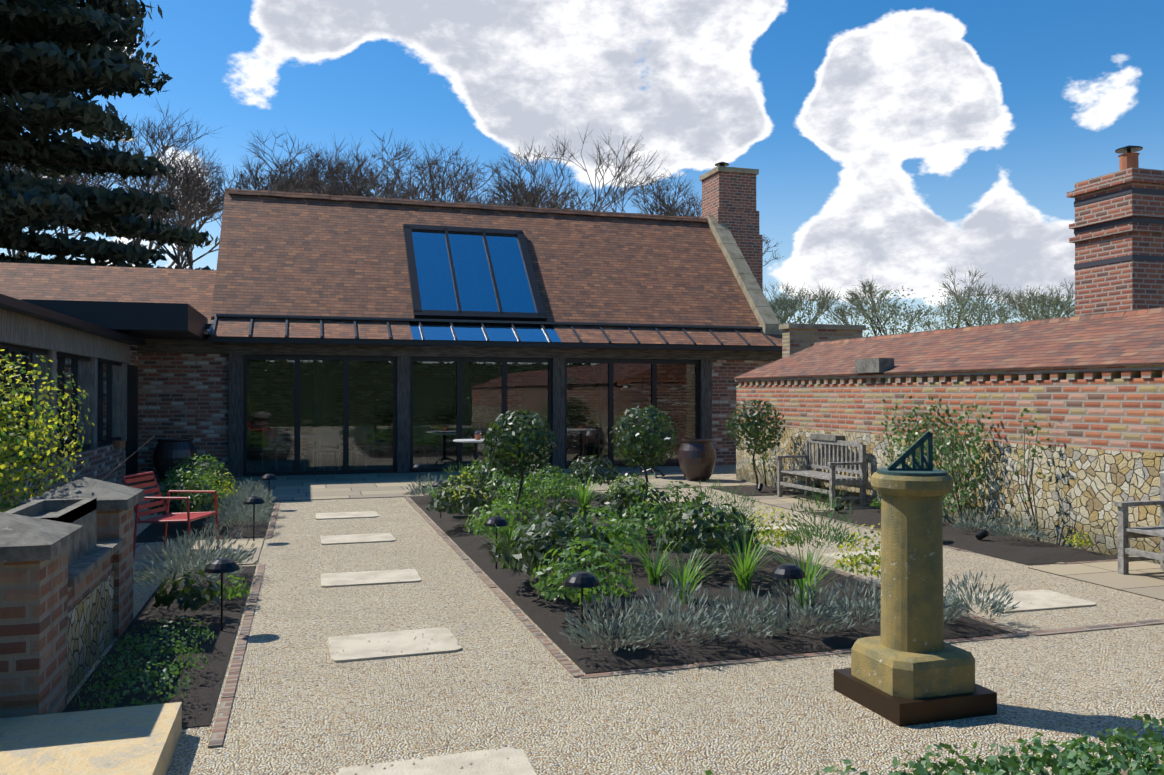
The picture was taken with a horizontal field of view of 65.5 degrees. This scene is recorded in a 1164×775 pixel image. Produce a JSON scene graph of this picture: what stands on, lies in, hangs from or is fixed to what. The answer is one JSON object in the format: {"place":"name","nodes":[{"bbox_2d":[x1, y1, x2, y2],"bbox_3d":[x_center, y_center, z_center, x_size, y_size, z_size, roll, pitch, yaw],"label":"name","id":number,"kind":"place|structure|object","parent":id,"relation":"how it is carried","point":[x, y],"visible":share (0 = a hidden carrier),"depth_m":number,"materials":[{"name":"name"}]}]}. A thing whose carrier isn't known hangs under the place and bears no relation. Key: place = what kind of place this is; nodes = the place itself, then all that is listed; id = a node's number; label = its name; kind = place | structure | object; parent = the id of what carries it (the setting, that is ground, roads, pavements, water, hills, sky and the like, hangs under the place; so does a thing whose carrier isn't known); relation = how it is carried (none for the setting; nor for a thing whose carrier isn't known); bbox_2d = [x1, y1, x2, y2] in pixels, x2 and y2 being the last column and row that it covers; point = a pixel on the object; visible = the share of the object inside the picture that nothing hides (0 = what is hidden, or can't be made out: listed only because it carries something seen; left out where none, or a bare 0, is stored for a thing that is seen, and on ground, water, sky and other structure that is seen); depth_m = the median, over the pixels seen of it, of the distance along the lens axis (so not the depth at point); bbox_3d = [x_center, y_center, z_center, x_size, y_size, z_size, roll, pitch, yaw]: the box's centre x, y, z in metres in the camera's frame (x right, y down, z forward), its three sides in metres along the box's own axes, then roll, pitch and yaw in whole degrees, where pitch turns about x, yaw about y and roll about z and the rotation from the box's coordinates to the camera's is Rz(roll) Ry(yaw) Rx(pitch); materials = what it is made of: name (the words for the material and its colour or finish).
{"place":"outdoors","nodes":[
{"label":"outdoors","id":0,"kind":"place"},
{"bbox_2d":[0,351,137,510],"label":"stone wall","id":1,"kind":"structure","parent":0,"point":[104,461],"depth_m":13.38,"materials":[{"name":"beige stone"}]},
{"bbox_2d":[126,364,137,484],"bbox_3d":[-8.194,0.663,16.460,0.050,2.138,1.000,0,0,-17],"label":"wing door","id":2,"kind":"structure","parent":1,"relation":"in","point":[132,422],"depth_m":16.43,"materials":[{"name":"black wood"}]},
{"bbox_2d":[0,349,153,511],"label":"yellow shrub","id":3,"kind":"object","parent":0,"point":[5,463],"visible":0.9,"depth_m":6.63,"materials":[{"name":"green plant"}]},
{"bbox_2d":[113,441,124,448],"bbox_3d":[-6.976,0.864,13.641,0.180,0.120,0.171,0,0,-17],"label":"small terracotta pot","id":4,"kind":"object","parent":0,"point":[118,444],"visible":1,"depth_m":13.58,"materials":[{"name":"ceramic"}]},
{"bbox_2d":[0,0,1163,336],"label":"sky","id":5,"kind":"structure","parent":0,"point":[898,143],"materials":[{"name":"blue"}]},
{"bbox_2d":[62,486,1117,727],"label":"bed soil","id":6,"kind":"structure","parent":0,"point":[548,616],"depth_m":6.63,"materials":[{"name":"brown soil"}]},
{"bbox_2d":[69,454,276,710],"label":"bed shrubs","id":7,"kind":"object","parent":6,"relation":"on","point":[197,478],"visible":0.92,"depth_m":7.06,"materials":[{"name":"green plant"}]},
{"bbox_2d":[204,558,239,630],"bbox_3d":[-2.458,1.419,6.180,0.230,0.505,0.230,0,0,-17],"label":"path light","id":8,"kind":"object","parent":6,"relation":"on","point":[223,565],"visible":0.96,"depth_m":6.13,"materials":[{"name":"black metal"}]},
{"bbox_2d":[243,496,264,540],"bbox_3d":[-3.609,1.446,9.958,0.230,0.505,0.230,0,0,-17],"label":"path light","id":9,"kind":"object","parent":6,"relation":"on","point":[253,500],"visible":0.98,"depth_m":9.92,"materials":[{"name":"black metal"}]},
{"bbox_2d":[260,474,277,508],"bbox_3d":[-4.406,1.465,12.747,0.230,0.505,0.230,0,0,-17],"label":"path light","id":10,"kind":"object","parent":6,"relation":"on","point":[269,477],"visible":0.9,"depth_m":12.68,"materials":[{"name":"black metal"}]},
{"bbox_2d":[432,480,446,517],"bbox_3d":[-1.835,1.458,11.753,0.230,0.505,0.230,0,0,-17],"label":"path light","id":11,"kind":"object","parent":6,"relation":"on","point":[437,483],"visible":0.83,"depth_m":11.69,"materials":[{"name":"black metal"}]},
{"bbox_2d":[484,516,508,568],"bbox_3d":[-0.786,1.434,8.309,0.230,0.505,0.230,0,0,-17],"label":"path light","id":12,"kind":"object","parent":6,"relation":"on","point":[498,521],"visible":0.92,"depth_m":8.25,"materials":[{"name":"black metal"}]},
{"bbox_2d":[482,408,556,521],"bbox_3d":[-0.723,0.973,10.412,0.877,1.466,0.852,0,0,-17],"label":"bay tree","id":13,"kind":"object","parent":6,"relation":"on","point":[509,444],"depth_m":10.27,"materials":[{"name":"green plant"}]},
{"bbox_2d":[564,571,599,648],"bbox_3d":[0.000,1.416,5.726,0.230,0.505,0.230,0,0,-17],"label":"path light","id":14,"kind":"object","parent":6,"relation":"on","point":[581,579],"visible":0.94,"depth_m":5.67,"materials":[{"name":"black metal"}]},
{"bbox_2d":[622,471,636,479],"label":"path light","id":15,"kind":"object","parent":6,"relation":"on","point":[627,473],"visible":0.62,"depth_m":13.09,"materials":[{"name":"black metal"}]},
{"bbox_2d":[609,404,678,520],"bbox_3d":[0.776,0.960,11.184,0.868,1.504,0.884,0,0,-17],"label":"bay tree","id":16,"kind":"object","parent":6,"relation":"on","point":[638,434],"depth_m":11.00,"materials":[{"name":"green plant"}]},
{"bbox_2d":[405,455,1020,652],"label":"bed shrubs","id":17,"kind":"object","parent":6,"relation":"on","point":[538,553],"visible":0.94,"depth_m":7.43,"materials":[{"name":"green plant"}]},
{"bbox_2d":[757,483,762,491],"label":"spot light","id":18,"kind":"object","parent":6,"relation":"on","point":[760,487],"visible":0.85,"depth_m":14.69,"materials":[{"name":"black metal"}]},
{"bbox_2d":[771,563,805,634],"bbox_3d":[1.364,1.418,5.984,0.230,0.505,0.230,0,0,-17],"label":"path light","id":19,"kind":"object","parent":6,"relation":"on","point":[788,571],"visible":0.92,"depth_m":5.93,"materials":[{"name":"black metal"}]},
{"bbox_2d":[835,503,843,512],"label":"spot light","id":20,"kind":"object","parent":6,"relation":"on","point":[841,508],"visible":0.65,"depth_m":12.07,"materials":[{"name":"black metal"}]},
{"bbox_2d":[748,394,1051,541],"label":"climbing plants","id":21,"kind":"object","parent":6,"relation":"on","point":[956,456],"depth_m":10.97,"materials":[{"name":"green plant"}]},
{"bbox_2d":[705,714,1163,774],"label":"plants","id":22,"kind":"object","parent":6,"relation":"on","point":[1071,759],"visible":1,"depth_m":3.54,"materials":[{"name":"green plant"}]},
{"bbox_2d":[870,494,1091,546],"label":"plants","id":23,"kind":"object","parent":6,"relation":"on","point":[1002,529],"visible":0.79,"depth_m":9.67,"materials":[{"name":"green plant"}]},
{"bbox_2d":[975,529,988,539],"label":"spot light","id":24,"kind":"object","parent":6,"relation":"on","point":[982,534],"visible":0.85,"depth_m":9.73,"materials":[{"name":"black metal"}]},
{"bbox_2d":[67,449,1163,774],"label":"gravel ground","id":25,"kind":"structure","parent":0,"point":[303,703],"depth_m":5.02,"materials":[{"name":"beige gravel"}]},
{"bbox_2d":[0,506,133,717],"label":"brick wall piers","id":26,"kind":"structure","parent":25,"relation":"on","point":[40,600],"depth_m":4.32,"materials":[{"name":"red brick"}]},
{"bbox_2d":[0,477,143,586],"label":"wall pier caps","id":27,"kind":"object","parent":26,"relation":"on","point":[25,538],"depth_m":4.74,"materials":[{"name":"stone"}]},
{"bbox_2d":[5,498,96,565],"bbox_3d":[-3.099,0.848,5.231,0.340,0.305,0.950,0,0,-17],"label":"stone trough","id":28,"kind":"object","parent":27,"relation":"on","point":[80,511],"visible":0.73,"depth_m":5.44,"materials":[{"name":"grey stone"}]},
{"bbox_2d":[67,571,113,697],"bbox_3d":[-3.850,1.439,5.035,1.990,0.450,2.480,0,0,-17],"label":"wall stone","id":29,"kind":"object","parent":25,"relation":"on","point":[90,637],"visible":0.28,"depth_m":5.33,"materials":[{"name":"beige stone"}]},
{"bbox_2d":[0,702,181,774],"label":"flagstone steps","id":30,"kind":"structure","parent":25,"relation":"on","point":[138,740],"depth_m":3.86,"materials":[{"name":"beige stone"}]},
{"bbox_2d":[0,0,219,269],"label":"cedar tree","id":31,"kind":"object","parent":25,"relation":"on","point":[52,61],"visible":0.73,"depth_m":33.25,"materials":[{"name":"green plant"}]},
{"bbox_2d":[5,98,783,268],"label":"bare trees","id":32,"kind":"object","parent":25,"relation":"on","point":[192,187],"visible":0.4,"depth_m":54.03,"materials":[{"name":"brown plant"}]},
{"bbox_2d":[149,490,1163,774],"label":"bed edging bricks","id":33,"kind":"object","parent":25,"relation":"on","point":[219,728],"visible":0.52,"depth_m":6.11,"materials":[{"name":"brown brick"}]},
{"bbox_2d":[724,399,785,489],"bbox_3d":[2.873,0.964,14.969,1.023,1.550,1.002,0,0,-17],"label":"bay tree","id":34,"kind":"object","parent":25,"relation":"on","point":[756,419],"depth_m":14.81,"materials":[{"name":"green plant"}]},
{"bbox_2d":[834,668,996,726],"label":"plinth","id":35,"kind":"structure","parent":25,"relation":"on","point":[979,701],"depth_m":4.55,"materials":[{"name":"brown stone"}]},
{"bbox_2d":[851,636,974,698],"bbox_3d":[1.747,1.457,4.794,0.500,0.190,0.500,0,0,-17],"label":"pedestal base","id":36,"kind":"object","parent":35,"relation":"on","point":[948,669],"visible":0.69,"depth_m":4.58,"materials":[{"name":"beige stone"}]},
{"bbox_2d":[871,472,952,652],"bbox_3d":[1.747,0.910,4.798,0.410,0.905,0.410,0,0,-17],"label":"sundial pedestal","id":37,"kind":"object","parent":36,"relation":"on","point":[912,615],"depth_m":4.66,"materials":[{"name":"beige stone"}]},
{"bbox_2d":[877,431,946,476],"bbox_3d":[1.747,0.344,4.802,0.350,0.227,0.350,0,0,-17],"label":"sundial","id":38,"kind":"object","parent":37,"relation":"on","point":[892,469],"visible":1,"depth_m":4.80,"materials":[{"name":"metal"}]},
{"bbox_2d":[763,264,1074,335],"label":"trees","id":39,"kind":"object","parent":25,"relation":"on","point":[1010,303],"visible":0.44,"depth_m":60.85,"materials":[{"name":"green plant"}]},
{"bbox_2d":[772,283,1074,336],"bbox_3d":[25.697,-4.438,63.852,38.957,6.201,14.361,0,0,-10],"label":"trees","id":40,"kind":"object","parent":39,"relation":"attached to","point":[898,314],"visible":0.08,"depth_m":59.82,"materials":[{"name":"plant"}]},
{"bbox_2d":[1067,167,1163,315],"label":"neighbour chimney","id":41,"kind":"object","parent":25,"relation":"on","point":[1126,285],"visible":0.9,"depth_m":13.67,"materials":[{"name":"brick"}]},
{"bbox_2d":[1074,187,1163,268],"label":"brick corbel bands","id":42,"kind":"object","parent":41,"relation":"attached to","point":[1120,222],"visible":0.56,"depth_m":13.67,"materials":[{"name":"brown brick"}]},
{"bbox_2d":[1118,152,1139,170],"bbox_3d":[8.520,-3.448,14.103,0.300,0.350,0.300,0,0,-17],"label":"chimney pot","id":43,"kind":"object","parent":41,"relation":"on","point":[1128,160],"visible":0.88,"depth_m":14.00,"materials":[{"name":"orange ceramic"}]},
{"bbox_2d":[1115,145,1142,153],"bbox_3d":[8.520,-3.698,14.105,0.380,0.150,0.380,0,0,-17],"label":"chimney cowl","id":44,"kind":"object","parent":43,"relation":"on","point":[1127,149],"visible":0.85,"depth_m":14.05,"materials":[{"name":"grey metal"}]},
{"bbox_3d":[-14.442,0.272,16.965,14.150,2.950,0.300,0,0,-17],"label":"range wall","id":45,"kind":"object","parent":25,"relation":"on","visible":0},
{"bbox_2d":[0,262,215,319],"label":"tiled roof","id":46,"kind":"structure","parent":45,"relation":"on","point":[194,288],"depth_m":19.45,"materials":[{"name":"tile"}]},
{"bbox_3d":[-6.691,0.411,4.637,4.000,2.500,25.000,0,0,-17],"label":"left wing","id":47,"kind":"object","parent":25,"relation":"on","visible":0},
{"bbox_2d":[0,308,129,460],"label":"oak wing frame","id":48,"kind":"object","parent":47,"relation":"attached to","point":[52,339],"visible":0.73,"depth_m":11.99,"materials":[{"name":"grey wood"}]},
{"bbox_2d":[0,342,120,472],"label":"wing window frames","id":49,"kind":"structure","parent":48,"relation":"in","point":[101,442],"depth_m":12.20,"materials":[{"name":"black metal"}]},
{"bbox_2d":[0,348,117,459],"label":"window glass","id":50,"kind":"object","parent":49,"relation":"in","point":[69,372],"visible":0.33,"depth_m":12.55,"materials":[{"name":"glass"}]},
{"bbox_2d":[0,294,207,345],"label":"flat roof fascia","id":51,"kind":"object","parent":47,"relation":"on","point":[132,323],"visible":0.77,"depth_m":14.48,"materials":[{"name":"black metal"}]},
{"bbox_2d":[208,321,213,333],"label":"link roof bars","id":52,"kind":"object","parent":51,"relation":"attached to","point":[210,329],"visible":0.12,"depth_m":17.28,"materials":[{"name":"black metal"}]},
{"bbox_2d":[204,320,213,333],"bbox_3d":[-7.777,-1.184,17.489,1.200,0.370,1.400,0,0,-17],"label":"link glass roof","id":53,"kind":"object","parent":52,"relation":"on","point":[207,328],"visible":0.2,"depth_m":17.57,"materials":[{"name":"grey glass"}]},
{"bbox_2d":[128,450,1163,600],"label":"terrace paving","id":54,"kind":"structure","parent":0,"point":[1143,578],"depth_m":15.30,"materials":[{"name":"beige stone"}]},
{"bbox_2d":[122,471,218,557],"bbox_3d":[-4.188,1.281,9.233,0.725,0.802,0.625,0,0,3],"label":"garden armchair","id":55,"kind":"object","parent":54,"relation":"on","point":[188,516],"visible":0.92,"depth_m":9.24,"materials":[{"name":"red paint"}]},
{"bbox_2d":[153,438,196,481],"bbox_3d":[-7.467,1.334,16.625,0.756,0.796,0.756,0,0,-17],"label":"pot","id":56,"kind":"object","parent":54,"relation":"on","point":[168,452],"visible":0.81,"depth_m":16.34,"materials":[{"name":"ceramic"}]},
{"bbox_2d":[413,463,425,493],"bbox_3d":[-2.632,1.478,14.646,0.230,0.505,0.230,0,0,-17],"label":"path light","id":57,"kind":"object","parent":54,"relation":"on","point":[419,466],"visible":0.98,"depth_m":14.59,"materials":[{"name":"black metal"}]},
{"bbox_2d":[261,360,648,470],"bbox_3d":[-2.080,0.222,22.028,11.650,3.120,5.615,0,0,-17],"label":"interior furniture","id":58,"kind":"object","parent":54,"relation":"on","point":[336,430],"depth_m":20.42,"materials":[{"name":"brown wood"}]},
{"bbox_2d":[138,353,773,478],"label":"brick barn walls","id":59,"kind":"structure","parent":54,"relation":"on","point":[183,395],"depth_m":23.83,"materials":[{"name":"brown brick"}]},
{"bbox_2d":[137,323,781,360],"bbox_3d":[-1.681,-0.937,19.265,14.100,0.600,0.350,0,0,-17],"label":"gutter","id":60,"kind":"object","parent":59,"relation":"attached to","point":[206,346],"visible":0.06,"depth_m":18.71,"materials":[{"name":"black metal"}]},
{"bbox_2d":[209,337,781,350],"bbox_3d":[-0.867,-0.889,18.911,12.850,0.100,0.120,0,0,-17],"label":"gutter","id":61,"kind":"object","parent":60,"relation":"attached to","point":[457,343],"visible":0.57,"depth_m":18.50,"materials":[{"name":"black metal"}]},
{"bbox_2d":[293,376,641,416],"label":"interior windows","id":62,"kind":"structure","parent":59,"relation":"in","point":[534,400],"depth_m":25.22,"materials":[{"name":"glass"}]},
{"bbox_2d":[211,193,759,326],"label":"barn roof","id":63,"kind":"structure","parent":59,"relation":"on","point":[289,256],"depth_m":20.96,"materials":[{"name":"brown tile"}]},
{"bbox_2d":[225,188,707,221],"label":"barn ridge tiles","id":64,"kind":"object","parent":63,"relation":"on","point":[401,201],"visible":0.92,"depth_m":22.28,"materials":[{"name":"brown tile"}]},
{"bbox_2d":[403,224,546,321],"bbox_3d":[-2.487,-2.642,20.553,2.870,2.396,2.374,0,0,-17],"label":"skylight frame","id":65,"kind":"object","parent":63,"relation":"attached to","point":[460,314],"visible":1,"depth_m":20.19,"materials":[{"name":"black metal"}]},
{"bbox_2d":[412,230,536,312],"bbox_3d":[-2.487,-2.642,20.553,2.700,2.205,2.184,0,0,-17],"label":"skylight","id":66,"kind":"object","parent":65,"relation":"in","point":[476,289],"visible":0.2,"depth_m":20.50},
{"bbox_2d":[707,215,781,334],"bbox_3d":[4.008,-2.770,22.790,0.470,3.715,3.358,0,0,-17],"label":"roof parapet coping","id":67,"kind":"object","parent":63,"relation":"on","point":[765,316],"visible":0.85,"depth_m":22.48,"materials":[{"name":"beige stone"}]},
{"bbox_2d":[213,317,781,345],"bbox_3d":[-0.998,-1.146,19.343,12.750,0.480,0.800,0,0,-17],"label":"lower roof strip","id":68,"kind":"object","parent":59,"relation":"attached to","point":[296,328],"depth_m":18.73,"materials":[{"name":"brown metal"}]},
{"bbox_2d":[211,314,775,345],"bbox_3d":[-1.011,-1.196,19.350,12.770,0.480,0.820,0,0,-17],"label":"barn lean-to bars","id":69,"kind":"object","parent":68,"relation":"on","point":[570,324],"visible":0.94,"depth_m":19.29,"materials":[{"name":"black metal"}]},
{"bbox_2d":[409,321,560,341],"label":"glass roof panels","id":70,"kind":"object","parent":69,"relation":"in","point":[475,331],"visible":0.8,"depth_m":19.01,"materials":[{"name":"blue glass"}]},
{"bbox_2d":[228,354,711,476],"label":"columns","id":71,"kind":"structure","parent":54,"relation":"on","point":[235,453],"depth_m":18.50,"materials":[{"name":"black metal"}]},
{"bbox_2d":[243,354,699,476],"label":"door frames","id":72,"kind":"structure","parent":71,"relation":"attached to","point":[457,360],"depth_m":18.75,"materials":[{"name":"black metal"}]},
{"bbox_2d":[247,360,695,471],"bbox_3d":[-1.989,0.567,19.134,9.560,2.210,0.001,0,0,-17],"label":"facade glass","id":73,"kind":"object","parent":72,"relation":"in","point":[443,396],"visible":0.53,"depth_m":18.79,"materials":[{"name":"clear glass"}]},
{"bbox_2d":[462,442,481,476],"bbox_3d":[-1.964,1.383,16.984,0.584,0.742,0.544,0,0,-17],"label":"table base","id":74,"kind":"object","parent":54,"relation":"on","point":[475,456],"visible":0.4,"depth_m":17.01,"materials":[{"name":"black metal"}]},
{"bbox_2d":[453,439,497,442],"bbox_3d":[-2.000,0.998,17.037,0.850,0.030,0.850,0,0,-17],"label":"table top","id":75,"kind":"object","parent":74,"relation":"on","point":[467,440],"visible":0.65,"depth_m":16.75,"materials":[{"name":"stone"}]},
{"bbox_2d":[474,434,480,439],"bbox_3d":[-1.956,0.932,16.998,0.130,0.100,0.130,0,0,-17],"label":"table pot","id":76,"kind":"object","parent":75,"relation":"on","point":[477,437],"visible":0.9,"depth_m":16.96,"materials":[{"name":"ceramic"}]},
{"bbox_2d":[637,447,664,477],"bbox_3d":[1.405,1.388,17.591,0.584,0.742,0.544,0,0,-17],"label":"table","id":77,"kind":"object","parent":54,"relation":"on","point":[653,470],"visible":0.44,"depth_m":17.65,"materials":[{"name":"black metal"}]},
{"bbox_2d":[678,439,716,480],"bbox_3d":[2.158,1.356,16.941,0.720,0.758,0.720,0,0,-17],"label":"pot","id":78,"kind":"object","parent":54,"relation":"on","point":[697,458],"visible":1,"depth_m":16.68,"materials":[{"name":"ceramic"}]},
{"bbox_2d":[775,438,865,507],"bbox_3d":[3.555,1.253,13.604,0.590,0.918,1.570,0,0,-17],"label":"bench","id":79,"kind":"object","parent":54,"relation":"on","point":[831,476],"visible":0.96,"depth_m":13.43,"materials":[{"name":"grey wood"}]},
{"bbox_2d":[1114,473,1163,573],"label":"bench","id":80,"kind":"object","parent":54,"relation":"on","point":[1126,532],"visible":1,"depth_m":8.12,"materials":[{"name":"grey wood"}]},
{"bbox_2d":[315,505,1095,774],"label":"stepping stone path","id":81,"kind":"structure","parent":0,"point":[369,646],"depth_m":5.90,"materials":[{"name":"beige stone"}]},
{"bbox_2d":[700,171,762,291],"bbox_3d":[4.017,-3.474,24.775,1.340,4.550,1.340,0,0,-17],"label":"chimney","id":82,"kind":"object","parent":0,"point":[729,199],"visible":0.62,"depth_m":24.26,"materials":[{"name":"brown brick"}]},
{"bbox_2d":[699,166,758,180],"bbox_3d":[4.017,-5.813,24.791,1.200,0.130,1.200,0,0,-17],"label":"chimney cap","id":83,"kind":"object","parent":82,"relation":"on","point":[726,169],"visible":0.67,"depth_m":24.27,"materials":[{"name":"beige stone"}]},
{"bbox_2d":[715,161,728,165],"bbox_3d":[3.825,-6.029,24.734,0.400,0.300,0.400,0,0,-17],"label":"chimney cowl","id":84,"kind":"object","parent":83,"relation":"on","point":[722,163],"visible":0.69,"depth_m":24.68,"materials":[{"name":"grey metal"}]},
{"bbox_2d":[782,329,862,357],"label":"wall","id":85,"kind":"structure","parent":0,"point":[795,340],"depth_m":18.47,"materials":[{"name":"brown brick"}]},
{"bbox_2d":[779,323,865,329],"bbox_3d":[4.971,-1.241,18.705,1.800,0.100,0.400,0,0,-17],"label":"parapet cap","id":86,"kind":"object","parent":85,"relation":"on","point":[819,326],"visible":0.87,"depth_m":18.50,"materials":[{"name":"grey stone"}]},
{"bbox_2d":[735,365,1163,563],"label":"garden wall","id":87,"kind":"structure","parent":0,"point":[1119,408],"depth_m":10.31,"materials":[{"name":"red brick"}]},
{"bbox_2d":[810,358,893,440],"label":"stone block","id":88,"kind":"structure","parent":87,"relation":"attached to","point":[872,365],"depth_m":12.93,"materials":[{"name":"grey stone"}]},
{"bbox_2d":[734,312,1163,378],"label":"tiled roof","id":89,"kind":"structure","parent":87,"relation":"on","point":[1133,340],"depth_m":11.52,"materials":[{"name":"brown tile"}]},
{"bbox_2d":[813,307,1163,345],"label":"garden wall ridge tiles","id":90,"kind":"object","parent":89,"relation":"on","point":[1091,316],"visible":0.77,"depth_m":12.70,"materials":[{"name":"brown tile"}]}
]}

